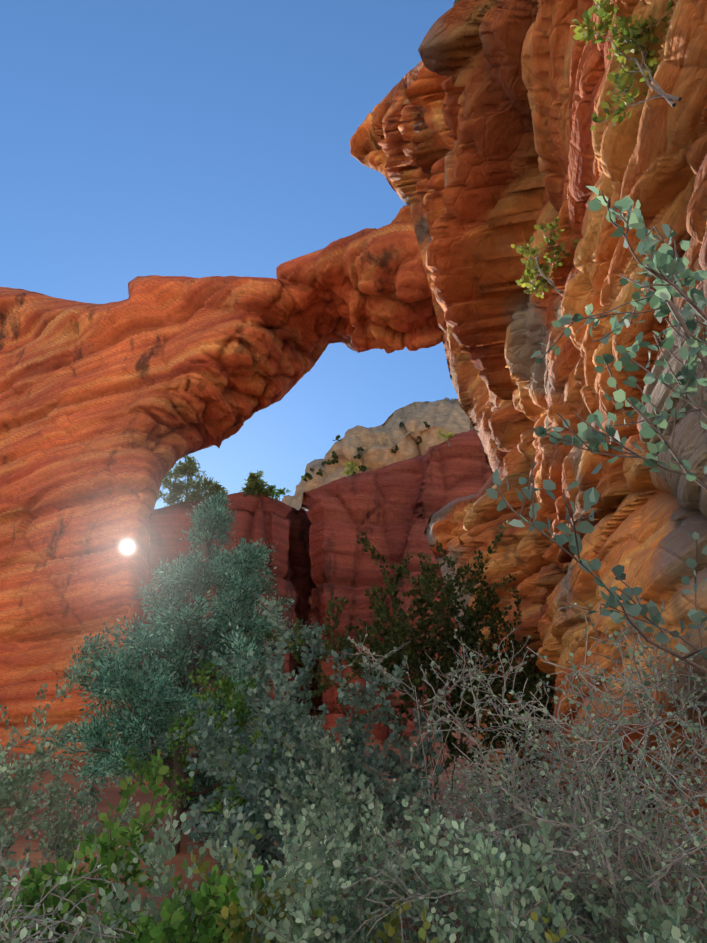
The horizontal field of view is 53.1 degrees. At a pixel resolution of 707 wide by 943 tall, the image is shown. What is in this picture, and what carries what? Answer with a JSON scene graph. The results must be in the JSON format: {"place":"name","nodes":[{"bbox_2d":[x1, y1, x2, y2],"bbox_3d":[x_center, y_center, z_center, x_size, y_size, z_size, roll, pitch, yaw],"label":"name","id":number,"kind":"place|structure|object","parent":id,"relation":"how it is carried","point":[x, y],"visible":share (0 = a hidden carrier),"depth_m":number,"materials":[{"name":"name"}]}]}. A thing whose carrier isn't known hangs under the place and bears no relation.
{"place":"outdoors","nodes":[
{"label":"outdoors","id":0,"kind":"place"},
{"bbox_2d":[0,0,457,508],"label":"sky","id":1,"kind":"structure","parent":0,"point":[188,138],"materials":[{"name":"blue"}]},
{"bbox_2d":[0,712,706,942],"bbox_3d":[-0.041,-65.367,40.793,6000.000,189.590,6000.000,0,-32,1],"label":"canyon terrain","id":2,"kind":"structure","parent":0,"point":[113,796],"depth_m":8.28,"materials":[{"name":"red soil"}]},
{"bbox_2d":[0,862,76,942],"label":"twig bush","id":3,"kind":"object","parent":2,"relation":"on","point":[14,872],"visible":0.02,"depth_m":3.23,"materials":[{"name":"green plant"}]},
{"bbox_2d":[0,829,118,941],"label":"sage bush","id":4,"kind":"object","parent":2,"relation":"on","point":[12,863],"visible":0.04,"depth_m":3.18,"materials":[{"name":"green plant"}]},
{"bbox_2d":[0,834,136,942],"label":"twig bush","id":5,"kind":"object","parent":2,"relation":"on","point":[24,931],"visible":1,"depth_m":1.92,"materials":[{"name":"grey plant"}]},
{"bbox_2d":[0,660,142,894],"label":"sage bush","id":6,"kind":"object","parent":2,"relation":"on","point":[8,785],"visible":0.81,"depth_m":4.50,"materials":[{"name":"green plant"}]},
{"bbox_2d":[0,748,314,942],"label":"green bush","id":7,"kind":"object","parent":2,"relation":"on","point":[172,928],"visible":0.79,"depth_m":2.63,"materials":[{"name":"green plant"}]},
{"bbox_2d":[25,490,326,853],"bbox_3d":[-1.754,2.094,8.354,2.852,4.601,2.779,0,-32,1],"label":"juniper tree","id":8,"kind":"object","parent":2,"relation":"on","point":[178,636],"visible":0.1,"depth_m":7.73,"materials":[{"name":"green plant"}]},
{"bbox_2d":[119,658,321,851],"bbox_3d":[-1.057,2.455,5.993,1.739,1.930,0.983,12,-34,-18],"label":"bush","id":9,"kind":"object","parent":2,"relation":"on","point":[226,686],"visible":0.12,"depth_m":6.12,"materials":[{"name":"green plant"}]},
{"bbox_2d":[0,205,441,785],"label":"arch rock","id":10,"kind":"object","parent":2,"relation":"on","point":[112,415],"visible":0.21,"depth_m":16.97,"materials":[{"name":"orange stone"}]},
{"bbox_2d":[64,799,407,942],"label":"sage bush","id":11,"kind":"object","parent":2,"relation":"on","point":[304,863],"visible":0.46,"depth_m":2.33,"materials":[{"name":"green plant"}]},
{"bbox_2d":[240,882,344,942],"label":"sage bush","id":12,"kind":"object","parent":2,"relation":"on","point":[284,926],"visible":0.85,"depth_m":2.11,"materials":[{"name":"green plant"}]},
{"bbox_2d":[138,591,451,929],"bbox_3d":[-0.445,2.099,4.976,2.348,2.077,1.701,0,-32,1],"label":"oak shrub","id":13,"kind":"object","parent":2,"relation":"on","point":[359,736],"visible":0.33,"depth_m":4.90,"materials":[{"name":"green plant"}]},
{"bbox_2d":[180,823,409,942],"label":"yellow bush","id":14,"kind":"object","parent":2,"relation":"on","point":[236,921],"visible":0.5,"depth_m":2.35,"materials":[{"name":"green plant"}]},
{"bbox_2d":[183,673,450,907],"bbox_3d":[-0.223,2.139,4.468,1.689,1.673,1.642,0,-32,1],"label":"oak shrub","id":15,"kind":"object","parent":2,"relation":"on","point":[306,754],"visible":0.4,"depth_m":4.33,"materials":[{"name":"green plant"}]},
{"bbox_2d":[148,428,491,743],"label":"rock wall","id":16,"kind":"structure","parent":2,"relation":"on","point":[321,555],"depth_m":24.43,"materials":[{"name":"red stone"}]},
{"bbox_2d":[157,455,218,506],"bbox_3d":[-5.926,0.436,25.063,2.294,2.492,1.988,16,-35,-24],"label":"tree","id":17,"kind":"object","parent":16,"relation":"on","point":[184,469],"depth_m":24.82,"materials":[{"name":"green plant"}]},
{"bbox_2d":[203,481,228,498],"bbox_3d":[-4.845,0.911,24.973,0.976,1.182,0.894,0,-32,1],"label":"tree","id":18,"kind":"object","parent":16,"relation":"on","point":[217,487],"depth_m":24.82,"materials":[{"name":"green plant"}]},
{"bbox_2d":[240,469,271,497],"bbox_3d":[-3.391,0.670,25.451,1.300,1.508,1.319,0,-32,1],"label":"tree","id":19,"kind":"object","parent":16,"relation":"on","point":[255,483],"depth_m":25.17,"materials":[{"name":"green plant"}]},
{"bbox_2d":[266,484,290,501],"bbox_3d":[-2.671,0.792,25.024,0.624,0.774,0.919,-12,-34,19],"label":"bush","id":20,"kind":"object","parent":16,"relation":"on","point":[272,493],"depth_m":24.89,"materials":[{"name":"green plant"}]},
{"bbox_2d":[342,461,358,478],"bbox_3d":[-0.096,-0.022,26.309,0.659,0.840,1.037,-5,-32,7],"label":"bush","id":21,"kind":"object","parent":16,"relation":"on","point":[351,467],"visible":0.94,"depth_m":26.08,"materials":[{"name":"green plant"}]},
{"bbox_2d":[437,429,453,446],"bbox_3d":[3.329,-1.224,25.820,0.880,0.929,0.642,24,-39,-33],"label":"bush","id":22,"kind":"object","parent":16,"relation":"on","point":[449,435],"visible":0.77,"depth_m":25.79,"materials":[{"name":"green plant"}]},
{"bbox_2d":[250,708,561,942],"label":"sage bush","id":23,"kind":"object","parent":2,"relation":"on","point":[334,808],"visible":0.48,"depth_m":3.01,"materials":[{"name":"green plant"}]},
{"bbox_2d":[418,905,443,942],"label":"leaves","id":24,"kind":"object","parent":2,"relation":"on","point":[422,931],"visible":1,"depth_m":1.76,"materials":[{"name":"green plant"}]},
{"bbox_2d":[265,520,654,847],"bbox_3d":[1.218,2.140,6.647,2.612,3.046,4.167,-26,-40,35],"label":"olive bush","id":25,"kind":"object","parent":2,"relation":"on","point":[433,643],"visible":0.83,"depth_m":6.61,"materials":[{"name":"green plant"}]},
{"bbox_2d":[275,596,706,942],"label":"twig bush","id":26,"kind":"object","parent":2,"relation":"on","point":[630,693],"visible":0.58,"depth_m":2.73,"materials":[{"name":"grey plant"}]},
{"bbox_2d":[494,881,528,942],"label":"sage bush","id":27,"kind":"object","parent":2,"relation":"on","point":[503,922],"visible":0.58,"depth_m":2.23,"materials":[{"name":"green plant"}]},
{"bbox_2d":[321,626,706,940],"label":"twig bush","id":28,"kind":"object","parent":2,"relation":"on","point":[453,800],"visible":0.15,"depth_m":3.68,"materials":[{"name":"grey plant"}]},
{"bbox_2d":[342,620,706,942],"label":"twig bush","id":29,"kind":"object","parent":2,"relation":"on","point":[682,869],"visible":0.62,"depth_m":2.55,"materials":[{"name":"grey plant"}]},
{"bbox_2d":[349,0,706,861],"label":"cliff rock","id":30,"kind":"object","parent":2,"relation":"on","point":[479,144],"visible":0.69,"depth_m":5.28,"materials":[{"name":"orange stone"}]},
{"bbox_2d":[511,216,579,300],"bbox_3d":[1.434,-1.458,4.814,0.717,0.500,0.516,-12,-34,19],"label":"shrub","id":31,"kind":"object","parent":30,"relation":"on","point":[533,268],"visible":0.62,"depth_m":4.82,"materials":[{"name":"green plant"}]},
{"bbox_2d":[570,0,681,130],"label":"ledge bush","id":32,"kind":"object","parent":30,"relation":"on","point":[626,31],"visible":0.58,"depth_m":3.22,"materials":[{"name":"green plant"}]},
{"bbox_2d":[530,904,565,942],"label":"leaves","id":33,"kind":"object","parent":2,"relation":"on","point":[550,936],"visible":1,"depth_m":2.06,"materials":[{"name":"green plant"}]},
{"bbox_2d":[393,763,704,942],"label":"sage bush","id":34,"kind":"object","parent":2,"relation":"on","point":[448,881],"visible":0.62,"depth_m":2.33,"materials":[{"name":"green plant"}]},
{"bbox_2d":[486,186,706,674],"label":"oak branch","id":35,"kind":"object","parent":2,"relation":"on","point":[662,265],"visible":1,"depth_m":1.43,"materials":[{"name":"green plant"}]},
{"bbox_2d":[558,875,706,942],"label":"sage bush","id":36,"kind":"object","parent":2,"relation":"on","point":[671,928],"visible":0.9,"depth_m":2.17,"materials":[{"name":"green plant"}]},
{"bbox_2d":[281,397,473,509],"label":"rock formation","id":37,"kind":"object","parent":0,"point":[379,442],"visible":0.08,"depth_m":265.95,"materials":[{"name":"stone"}]},
{"bbox_2d":[301,421,429,482],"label":"shrubs","id":38,"kind":"object","parent":37,"relation":"on","point":[334,460],"visible":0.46,"depth_m":264.66,"materials":[{"name":"green plant"}]}
]}

